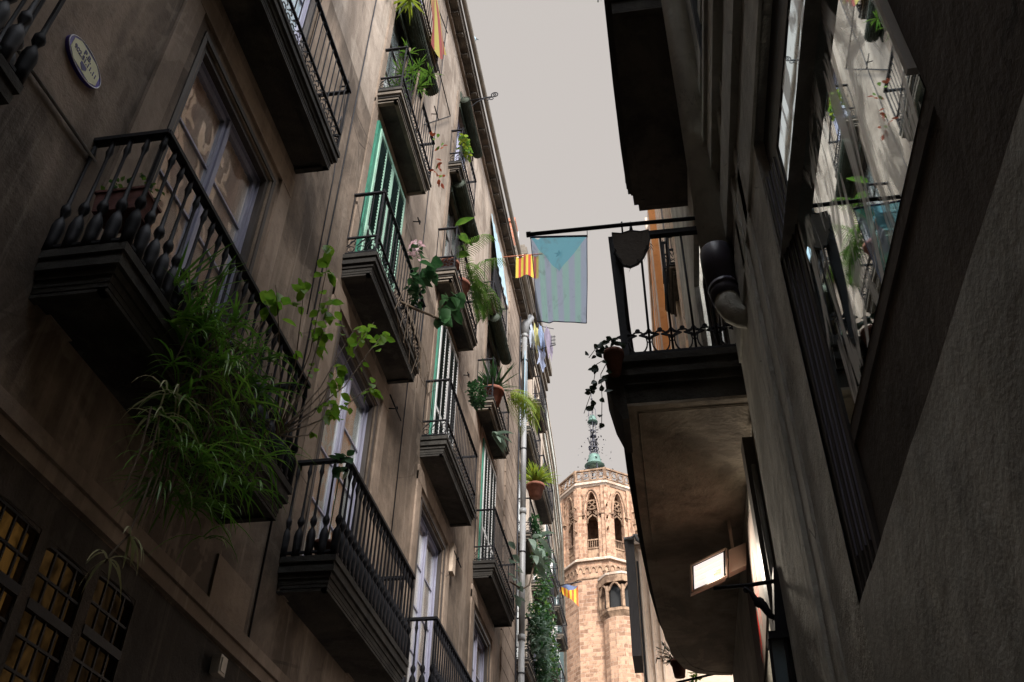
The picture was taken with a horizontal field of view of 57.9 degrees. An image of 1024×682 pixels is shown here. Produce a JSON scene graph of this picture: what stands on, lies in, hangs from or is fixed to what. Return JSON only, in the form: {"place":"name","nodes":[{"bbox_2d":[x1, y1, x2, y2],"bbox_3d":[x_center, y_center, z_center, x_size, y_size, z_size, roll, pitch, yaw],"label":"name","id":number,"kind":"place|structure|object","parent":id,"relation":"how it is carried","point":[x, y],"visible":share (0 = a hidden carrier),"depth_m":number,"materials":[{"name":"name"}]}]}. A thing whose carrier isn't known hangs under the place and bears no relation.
{"place":"outdoors","nodes":[
{"label":"outdoors","id":0,"kind":"place"},
{"bbox_2d":[508,217,518,244],"bbox_3d":[-0.101,-2.181,35.785,0.699,6.500,0.900,-5,-39,8],"label":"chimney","id":1,"kind":"object","parent":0,"point":[512,230],"visible":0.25,"depth_m":37.31,"materials":[{"name":"brick"}]},
{"bbox_2d":[537,345,545,371],"bbox_3d":[0.928,0.579,28.779,0.073,0.863,0.485,-19,-43,23],"label":"garment","id":2,"kind":"object","parent":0,"point":[542,355],"visible":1,"depth_m":28.79,"materials":[{"name":"fabric"}]},
{"bbox_2d":[542,398,567,681],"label":"apartment building","id":3,"kind":"structure","parent":0,"point":[555,542],"depth_m":37.60,"materials":[{"name":"paint"}]},
{"bbox_2d":[550,563,555,603],"bbox_3d":[1.604,9.695,36.718,0.180,2.300,1.000,-5,-39,8],"label":"window","id":4,"kind":"structure","parent":3,"relation":"in","point":[551,563],"depth_m":36.67,"materials":[{"name":"white paint"}]},
{"bbox_2d":[554,586,559,631],"bbox_3d":[1.882,11.458,38.881,0.180,2.300,1.000,-5,-39,8],"label":"window","id":5,"kind":"structure","parent":3,"relation":"in","point":[557,601],"depth_m":38.69,"materials":[{"name":"white paint"}]},
{"bbox_2d":[557,627,561,665],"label":"window","id":6,"kind":"structure","parent":3,"relation":"in","point":[560,653],"depth_m":40.48,"materials":[{"name":"white paint"}]},
{"bbox_2d":[561,652,563,681],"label":"window","id":7,"kind":"structure","parent":3,"relation":"in","point":[562,652],"depth_m":43.49,"materials":[{"name":"white paint"}]},
{"bbox_2d":[560,581,581,605],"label":"flag","id":8,"kind":"object","parent":3,"relation":"attached to","point":[569,591],"visible":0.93,"depth_m":42.39,"materials":[{"name":"fabric"}]},
{"bbox_2d":[461,0,652,488],"label":"sky","id":9,"kind":"structure","parent":0,"point":[547,63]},
{"bbox_2d":[558,393,643,681],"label":"bell tower","id":10,"kind":"structure","parent":0,"point":[598,519],"depth_m":92.42,"materials":[{"name":"stone"}]},
{"bbox_2d":[645,208,688,349],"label":"apartment building","id":11,"kind":"structure","parent":0,"point":[659,311],"depth_m":16.86,"materials":[{"name":"brown concrete"}]},
{"label":"ground","id":12,"kind":"structure","parent":0,"visible":0},
{"bbox_2d":[0,0,533,681],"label":"apartment building","id":13,"kind":"structure","parent":12,"relation":"on","point":[216,122],"depth_m":8.19,"materials":[{"name":"paint"}]},
{"bbox_2d":[1,26,96,162],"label":"cable","id":14,"kind":"object","parent":13,"relation":"attached to","point":[58,108],"visible":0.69,"depth_m":5.59,"materials":[{"name":"metal"}]},
{"bbox_2d":[65,34,100,88],"bbox_3d":[-2.725,-1.774,5.891,0.030,0.233,0.373,-5,-39,8],"label":"oval plaque","id":15,"kind":"object","parent":13,"relation":"attached to","point":[82,60],"visible":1,"depth_m":5.87,"materials":[{"name":"white ceramic"}]},
{"bbox_2d":[91,172,164,233],"bbox_3d":[-2.400,-0.865,5.827,0.342,0.369,0.288,-5,-39,8],"label":"potted plant","id":16,"kind":"object","parent":13,"relation":"on","point":[135,193],"visible":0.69,"depth_m":5.70,"materials":[{"name":"terracotta"},{"name":"bright leaf"},{"name":"dark leaf"}]},
{"bbox_2d":[78,239,319,600],"bbox_3d":[-1.886,0.668,5.818,0.986,2.626,1.934,-5,-39,8],"label":"hanging spider plant","id":17,"kind":"object","parent":13,"relation":"hanging from","point":[210,329],"visible":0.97,"depth_m":5.75,"materials":[{"name":"green plant"}]},
{"bbox_2d":[132,31,275,352],"bbox_3d":[-2.550,-0.850,7.408,0.204,3.135,1.660,-5,-39,8],"label":"balcony door","id":18,"kind":"structure","parent":13,"relation":"in","point":[209,129],"depth_m":7.96,"materials":[{"name":"grey wood"}]},
{"bbox_2d":[209,653,227,677],"bbox_3d":[-2.178,2.416,6.887,0.078,0.140,0.120,-5,-39,8],"label":"junction box","id":19,"kind":"object","parent":13,"relation":"attached to","point":[218,665],"visible":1,"depth_m":6.85,"materials":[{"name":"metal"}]},
{"bbox_2d":[208,553,251,630],"bbox_3d":[-2.205,2.027,7.321,0.034,0.390,0.750,-5,-39,8],"label":"wall vent","id":20,"kind":"object","parent":13,"relation":"attached to","point":[229,592],"depth_m":7.27,"materials":[{"name":"paint"}]},
{"bbox_2d":[282,0,318,55],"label":"balcony door","id":21,"kind":"structure","parent":13,"relation":"in","point":[299,4],"depth_m":10.55,"materials":[{"name":"grey wood"}]},
{"bbox_2d":[248,0,376,637],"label":"cable","id":22,"kind":"object","parent":13,"relation":"attached to","point":[260,577],"visible":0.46,"depth_m":9.92,"materials":[{"name":"metal"}]},
{"bbox_2d":[306,116,341,313],"bbox_3d":[-2.116,-1.587,10.321,0.033,3.005,0.464,-5,-39,8],"label":"cable","id":23,"kind":"object","parent":13,"relation":"attached to","point":[340,119],"visible":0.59,"depth_m":10.27,"materials":[{"name":"metal"}]},
{"bbox_2d":[260,245,394,438],"bbox_3d":[-1.711,0.111,8.059,0.721,2.471,2.699,-5,-39,8],"label":"leafy shrub","id":24,"kind":"object","parent":13,"relation":"on","point":[301,289],"visible":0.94,"depth_m":7.77,"materials":[{"name":"plant"}]},
{"bbox_2d":[313,450,354,554],"bbox_3d":[-1.692,1.515,8.670,0.245,1.042,0.430,15,-41,-16],"label":"potted plant","id":25,"kind":"object","parent":13,"relation":"on","point":[338,470],"visible":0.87,"depth_m":8.75,"materials":[{"name":"green plant"}]},
{"bbox_2d":[299,321,378,555],"bbox_3d":[-1.961,1.512,10.300,0.204,3.135,1.660,-5,-39,8],"label":"balcony door","id":26,"kind":"structure","parent":13,"relation":"in","point":[353,432],"depth_m":10.80,"materials":[{"name":"grey wood"}]},
{"bbox_2d":[389,394,401,420],"bbox_3d":[-1.594,0.884,12.385,0.113,0.090,0.552,-5,-39,8],"label":"awning rod","id":27,"kind":"object","parent":13,"relation":"attached to","point":[396,408],"visible":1,"depth_m":12.38,"materials":[{"name":"metal"}]},
{"bbox_2d":[383,9,413,109],"bbox_3d":[-1.886,-4.055,14.831,0.113,2.770,1.520,-5,-39,8],"label":"balcony door","id":28,"kind":"structure","parent":13,"relation":"in","point":[397,34],"depth_m":15.26,"materials":[{"name":"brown wood"}]},
{"bbox_2d":[393,0,424,21],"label":"potted yucca","id":29,"kind":"object","parent":13,"relation":"on","point":[408,4],"visible":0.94,"depth_m":14.67,"materials":[{"name":"green plant"}]},
{"bbox_2d":[384,38,441,133],"bbox_3d":[-1.473,-3.974,14.085,0.614,1.478,1.287,-15,-42,19],"label":"potted yucca","id":30,"kind":"object","parent":13,"relation":"on","point":[420,73],"visible":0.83,"depth_m":14.04,"materials":[{"name":"green plant"}]},
{"bbox_2d":[403,240,425,309],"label":"flowering plant","id":31,"kind":"object","parent":13,"relation":"on","point":[414,289],"visible":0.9,"depth_m":12.52,"materials":[{"name":"green plant"}]},
{"bbox_2d":[399,1,438,95],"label":"roller blind","id":32,"kind":"object","parent":13,"relation":"hanging from","point":[413,31],"visible":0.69,"depth_m":15.47,"materials":[{"name":"fabric"}]},
{"bbox_2d":[391,16,447,531],"bbox_3d":[-1.466,-1.763,15.397,0.015,13.100,0.014,-5,-39,8],"label":"cable","id":33,"kind":"object","parent":13,"relation":"attached to","point":[415,312],"visible":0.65,"depth_m":13.41,"materials":[{"name":"rubber"}]},
{"bbox_2d":[405,496,445,681],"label":"balcony door","id":34,"kind":"structure","parent":13,"relation":"in","point":[426,590],"depth_m":13.98,"materials":[{"name":"grey wood"}]},
{"bbox_2d":[395,253,465,404],"bbox_3d":[-1.111,-0.370,12.486,0.526,2.481,2.322,-5,-39,8],"label":"climbing philodendron","id":35,"kind":"object","parent":13,"relation":"on","point":[455,303],"visible":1,"depth_m":12.45,"materials":[{"name":"green plant"}]},
{"bbox_2d":[429,131,446,188],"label":"potted plant","id":36,"kind":"object","parent":13,"relation":"on","point":[439,163],"visible":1,"depth_m":15.07,"materials":[{"name":"red plant"}]},
{"bbox_2d":[425,49,450,124],"bbox_3d":[-1.389,-4.186,17.333,0.020,2.316,1.660,-5,-39,8],"label":"iron hanger","id":37,"kind":"object","parent":13,"relation":"attached to","point":[445,98],"visible":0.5,"depth_m":18.06,"materials":[{"name":"black metal"}]},
{"bbox_2d":[431,0,447,58],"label":"striped flag","id":38,"kind":"object","parent":13,"relation":"hanging from","point":[437,42],"visible":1,"depth_m":16.41,"materials":[{"name":"fabric"}]},
{"bbox_2d":[444,198,459,274],"bbox_3d":[-1.254,-1.518,17.937,0.113,2.770,1.520,-5,-39,8],"label":"balcony door","id":39,"kind":"structure","parent":13,"relation":"in","point":[451,221],"depth_m":18.55,"materials":[{"name":"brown wood"}]},
{"bbox_2d":[449,543,456,575],"bbox_3d":[-0.990,3.594,15.238,0.089,0.500,0.200,-5,-39,8],"label":"meter box","id":40,"kind":"object","parent":13,"relation":"attached to","point":[452,561],"visible":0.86,"depth_m":15.16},
{"bbox_2d":[441,217,474,270],"bbox_3d":[-0.988,-1.591,16.653,0.576,1.312,0.741,3,-39,-2],"label":"banana plant","id":41,"kind":"object","parent":13,"relation":"on","point":[463,236],"visible":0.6,"depth_m":16.73,"materials":[{"name":"green plant"}]},
{"bbox_2d":[454,120,464,169],"bbox_3d":[-1.205,-3.784,19.778,0.113,2.330,1.240,-5,-39,8],"label":"balcony door","id":42,"kind":"structure","parent":13,"relation":"in","point":[458,126],"depth_m":20.25,"materials":[{"name":"grey wood"}]},
{"bbox_2d":[456,133,472,161],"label":"potted plant","id":43,"kind":"object","parent":13,"relation":"on","point":[467,148],"visible":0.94,"depth_m":18.68,"materials":[{"name":"green plant"}]},
{"bbox_2d":[451,179,478,243],"bbox_3d":[-0.934,-2.733,18.989,0.292,0.652,1.571,-5,-39,8],"label":"roller blind","id":44,"kind":"object","parent":13,"relation":"hanging from","point":[461,198],"visible":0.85,"depth_m":18.66,"materials":[{"name":"wood"}]},
{"bbox_2d":[459,91,482,160],"bbox_3d":[-0.905,-4.849,20.776,0.242,0.651,1.571,-5,-39,8],"label":"roller blind","id":45,"kind":"object","parent":13,"relation":"hanging from","point":[467,116],"visible":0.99,"depth_m":20.49,"materials":[{"name":"wood"}]},
{"bbox_2d":[465,379,488,410],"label":"potted shrub","id":46,"kind":"object","parent":13,"relation":"on","point":[480,402],"visible":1,"depth_m":15.59,"materials":[{"name":"green plant"}]},
{"bbox_2d":[471,609,489,681],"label":"balcony door","id":47,"kind":"structure","parent":13,"relation":"in","point":[480,647],"depth_m":17.64,"materials":[{"name":"grey wood"}]},
{"bbox_2d":[456,234,506,324],"bbox_3d":[-0.606,-0.991,17.267,1.023,1.168,2.352,-5,-39,8],"label":"potted palm","id":48,"kind":"object","parent":13,"relation":"on","point":[477,287],"visible":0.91,"depth_m":17.33,"materials":[{"name":"green plant"}]},
{"bbox_2d":[470,92,497,105],"bbox_3d":[-0.689,-5.379,20.936,0.756,0.692,0.032,-5,-39,8],"label":"iron bracket","id":49,"kind":"object","parent":13,"relation":"attached to","point":[489,97],"visible":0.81,"depth_m":21.02,"materials":[{"name":"grey metal"}]},
{"bbox_2d":[486,334,493,377],"bbox_3d":[-0.605,1.087,21.128,0.113,2.770,1.520,-5,-39,8],"label":"balcony door","id":50,"kind":"structure","parent":13,"relation":"in","point":[489,354],"depth_m":21.94,"materials":[{"name":"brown wood"}]},
{"bbox_2d":[490,261,496,289],"bbox_3d":[-0.556,-1.179,22.969,0.113,2.330,1.240,-5,-39,8],"label":"balcony door","id":51,"kind":"structure","parent":13,"relation":"in","point":[492,271],"depth_m":23.65,"materials":[{"name":"grey wood"}]},
{"bbox_2d":[477,356,517,406],"bbox_3d":[-0.411,0.972,19.484,1.194,0.882,1.323,-5,-39,8],"label":"potted agave","id":52,"kind":"object","parent":13,"relation":"on","point":[498,392],"visible":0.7,"depth_m":19.32,"materials":[{"name":"green plant"}]},
{"bbox_2d":[491,213,507,304],"bbox_3d":[-0.299,-1.983,23.344,0.250,1.900,1.650,-5,-39,8],"label":"hanging curtain","id":53,"kind":"object","parent":13,"relation":"hanging from","point":[499,256],"visible":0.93,"depth_m":23.23,"materials":[{"name":"white fabric"}]},
{"bbox_2d":[488,313,511,366],"bbox_3d":[-0.282,-0.134,22.092,0.322,0.652,1.671,-5,-39,8],"label":"roller blind","id":54,"kind":"object","parent":13,"relation":"hanging from","point":[498,339],"visible":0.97,"depth_m":21.83,"materials":[{"name":"fabric"}]},
{"bbox_2d":[492,431,512,452],"bbox_3d":[-0.225,1.882,17.371,0.562,0.369,0.467,29,-47,-30],"label":"monstera","id":55,"kind":"object","parent":13,"relation":"on","point":[498,437],"visible":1,"depth_m":17.46,"materials":[{"name":"green plant"}]},
{"bbox_2d":[503,253,542,278],"bbox_3d":[0.281,-1.937,24.137,1.051,0.867,0.098,-5,-39,8],"label":"striped flag","id":56,"kind":"object","parent":13,"relation":"attached to","point":[524,264],"visible":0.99,"depth_m":24.16,"materials":[{"name":"fabric"}]},
{"bbox_2d":[514,314,533,681],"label":"drainpipe","id":57,"kind":"object","parent":13,"relation":"attached to","point":[525,324],"visible":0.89,"depth_m":23.44,"materials":[{"name":"metal"}]},
{"bbox_2d":[506,389,543,436],"bbox_3d":[0.279,1.576,20.627,0.897,0.960,1.129,-5,-39,8],"label":"potted palm","id":58,"kind":"object","parent":13,"relation":"on","point":[527,413],"visible":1,"depth_m":20.76,"materials":[{"name":"green plant"}]},
{"bbox_2d":[508,531,557,607],"bbox_3d":[0.521,4.903,20.026,0.767,2.790,4.146,-5,-39,8],"label":"monstera","id":59,"kind":"object","parent":13,"relation":"on","point":[539,556],"visible":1,"depth_m":21.13,"materials":[{"name":"green plant"}]},
{"bbox_2d":[514,244,554,681],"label":"apartment building","id":60,"kind":"structure","parent":12,"relation":"on","point":[538,379],"depth_m":28.59,"materials":[{"name":"grey concrete"}]},
{"bbox_2d":[517,577,518,658],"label":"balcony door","id":61,"kind":"structure","parent":60,"relation":"in","point":[518,577],"depth_m":24.27,"materials":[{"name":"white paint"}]},
{"bbox_2d":[518,471,519,530],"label":"balcony door","id":62,"kind":"structure","parent":60,"relation":"in","point":[519,471],"depth_m":26.32,"materials":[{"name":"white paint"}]},
{"bbox_2d":[524,351,525,412],"bbox_3d":[0.385,1.262,26.130,0.035,2.200,0.480,-5,-39,8],"label":"cloth sheet","id":63,"kind":"object","parent":60,"relation":"hanging from","point":[524,376],"visible":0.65,"depth_m":26.07,"materials":[{"name":"white fabric"}]},
{"bbox_2d":[527,513,544,537],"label":"potted shrub","id":64,"kind":"object","parent":60,"relation":"on","point":[535,524],"visible":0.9,"depth_m":24.61,"materials":[{"name":"green plant"}]},
{"bbox_2d":[525,612,555,681],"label":"potted shrub","id":65,"kind":"object","parent":60,"relation":"on","point":[536,647],"visible":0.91,"depth_m":22.67,"materials":[{"name":"green plant"}]},
{"bbox_2d":[519,458,561,499],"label":"potted fern","id":66,"kind":"object","parent":60,"relation":"on","point":[535,484],"visible":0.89,"depth_m":24.83,"materials":[{"name":"green plant"}]},
{"bbox_2d":[525,529,562,681],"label":"climbing vines","id":67,"kind":"object","parent":60,"relation":"hanging from","point":[537,608],"visible":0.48,"depth_m":24.57,"materials":[{"name":"green plant"}]},
{"bbox_2d":[535,335,555,350],"bbox_3d":[1.043,0.062,28.950,0.656,0.561,0.023,-5,-39,8],"label":"antenna","id":68,"kind":"object","parent":60,"relation":"attached to","point":[551,343],"visible":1,"depth_m":28.89,"materials":[{"name":"metal"}]},
{"bbox_2d":[623,534,733,681],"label":"house","id":69,"kind":"structure","parent":12,"relation":"on","point":[647,636],"depth_m":14.21,"materials":[{"name":"beige paint"}]},
{"bbox_2d":[604,0,1023,681],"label":"apartment building","id":70,"kind":"structure","parent":12,"relation":"on","point":[860,380],"depth_m":2.50,"materials":[{"name":"grey paint"}]},
{"bbox_2d":[584,336,632,452],"bbox_3d":[0.536,0.328,5.171,0.250,0.608,0.450,-5,-39,8],"label":"planter","id":71,"kind":"object","parent":70,"relation":"hanging from","point":[613,356],"visible":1,"depth_m":5.08,"materials":[{"name":"ceramic"}]},
{"bbox_2d":[526,216,694,237],"bbox_3d":[0.693,-0.705,5.820,1.218,0.106,0.038,-5,-39,8],"label":"flag pole","id":72,"kind":"object","parent":70,"relation":"attached to","point":[615,225],"visible":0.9,"depth_m":5.84,"materials":[{"name":"metal"}]},
{"bbox_2d":[530,235,587,323],"bbox_3d":[0.288,-0.386,5.615,0.361,0.753,0.072,-5,-39,8],"label":"faded flag","id":73,"kind":"object","parent":72,"relation":"hanging from","point":[561,236],"visible":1,"depth_m":5.73,"materials":[{"name":"fabric"}]},
{"bbox_2d":[612,229,655,270],"bbox_3d":[0.752,-0.547,5.666,0.266,0.368,0.027,-5,-39,8],"label":"shield board","id":74,"kind":"object","parent":70,"relation":"hanging from","point":[631,248],"visible":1,"depth_m":5.69,"materials":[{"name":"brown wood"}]},
{"bbox_2d":[656,641,685,678],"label":"potted plant","id":75,"kind":"object","parent":70,"relation":"hanging from","point":[679,670],"visible":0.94,"depth_m":8.38,"materials":[{"name":"brown plant"}]},
{"bbox_2d":[676,672,712,681],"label":"potted plant","id":76,"kind":"object","parent":70,"relation":"attached to","point":[695,677],"visible":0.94,"depth_m":8.35,"materials":[{"name":"green plant"}]},
{"bbox_2d":[661,0,747,328],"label":"drainpipe","id":77,"kind":"object","parent":70,"relation":"attached to","point":[717,262],"visible":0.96,"depth_m":4.91,"materials":[{"name":"metal"}]},
{"bbox_2d":[703,277,729,344],"bbox_3d":[1.693,-0.055,7.184,0.113,2.800,1.950,-5,-39,8],"label":"balcony door","id":78,"kind":"structure","parent":70,"relation":"in","point":[724,334],"depth_m":8.35,"materials":[{"name":"brown wood"}]},
{"bbox_2d":[689,520,745,596],"bbox_3d":[1.294,1.356,5.849,0.389,0.526,0.088,-1,-39,3],"label":"flood lamp","id":79,"kind":"object","parent":70,"relation":"attached to","point":[709,571],"visible":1,"depth_m":5.77,"materials":[{"name":"white glass"}]},
{"bbox_2d":[713,567,796,681],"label":"wall lantern","id":80,"kind":"object","parent":70,"relation":"attached to","point":[778,644],"depth_m":3.84,"materials":[{"name":"metal"}]},
{"bbox_2d":[746,508,767,681],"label":"white sign","id":81,"kind":"object","parent":70,"relation":"attached to","point":[759,620],"visible":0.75,"depth_m":5.57,"materials":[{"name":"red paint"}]},
{"bbox_2d":[741,437,775,630],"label":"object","id":82,"kind":"object","parent":70,"relation":"in","point":[748,452],"visible":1,"depth_m":4.87,"materials":[{"name":"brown wood"}]},
{"bbox_2d":[751,464,788,678],"bbox_3d":[1.266,2.268,3.680,0.031,4.162,0.088,-5,-39,8],"label":"conduit","id":83,"kind":"object","parent":70,"relation":"attached to","point":[762,518],"visible":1,"depth_m":4.75,"materials":[{"name":"metal"}]},
{"bbox_2d":[763,0,1023,603],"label":"window","id":84,"kind":"structure","parent":70,"relation":"in","point":[915,104],"depth_m":2.11,"materials":[{"name":"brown wood"}]},
{"bbox_3d":[0.824,-0.486,29.376,1.006,0.396,0.017,-5,-39,8],"label":"clothes line","id":85,"kind":"object","parent":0,"visible":0},
{"bbox_2d":[529,325,534,349],"bbox_3d":[0.596,-0.182,29.155,0.053,1.018,0.607,-14,-42,18],"label":"garment","id":86,"kind":"object","parent":85,"relation":"hanging from","point":[531,337],"visible":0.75,"depth_m":29.23,"materials":[{"name":"fabric"}]},
{"bbox_2d":[534,323,539,350],"bbox_3d":[0.786,-0.038,29.061,0.045,1.054,0.561,-12,-41,16],"label":"garment","id":87,"kind":"object","parent":85,"relation":"hanging from","point":[537,340],"visible":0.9,"depth_m":29.10,"materials":[{"name":"fabric"}]},
{"bbox_2d":[538,324,544,351],"bbox_3d":[0.923,-0.103,28.997,0.054,0.928,0.555,-14,-41,17],"label":"garment","id":88,"kind":"object","parent":85,"relation":"hanging from","point":[541,336],"visible":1,"depth_m":29.02,"materials":[{"name":"fabric"}]},
{"bbox_2d":[544,326,552,361],"bbox_3d":[1.138,0.076,28.821,0.062,1.219,0.598,-15,-42,19],"label":"garment","id":89,"kind":"object","parent":85,"relation":"hanging from","point":[547,335],"visible":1,"depth_m":28.87,"materials":[{"name":"fabric"}]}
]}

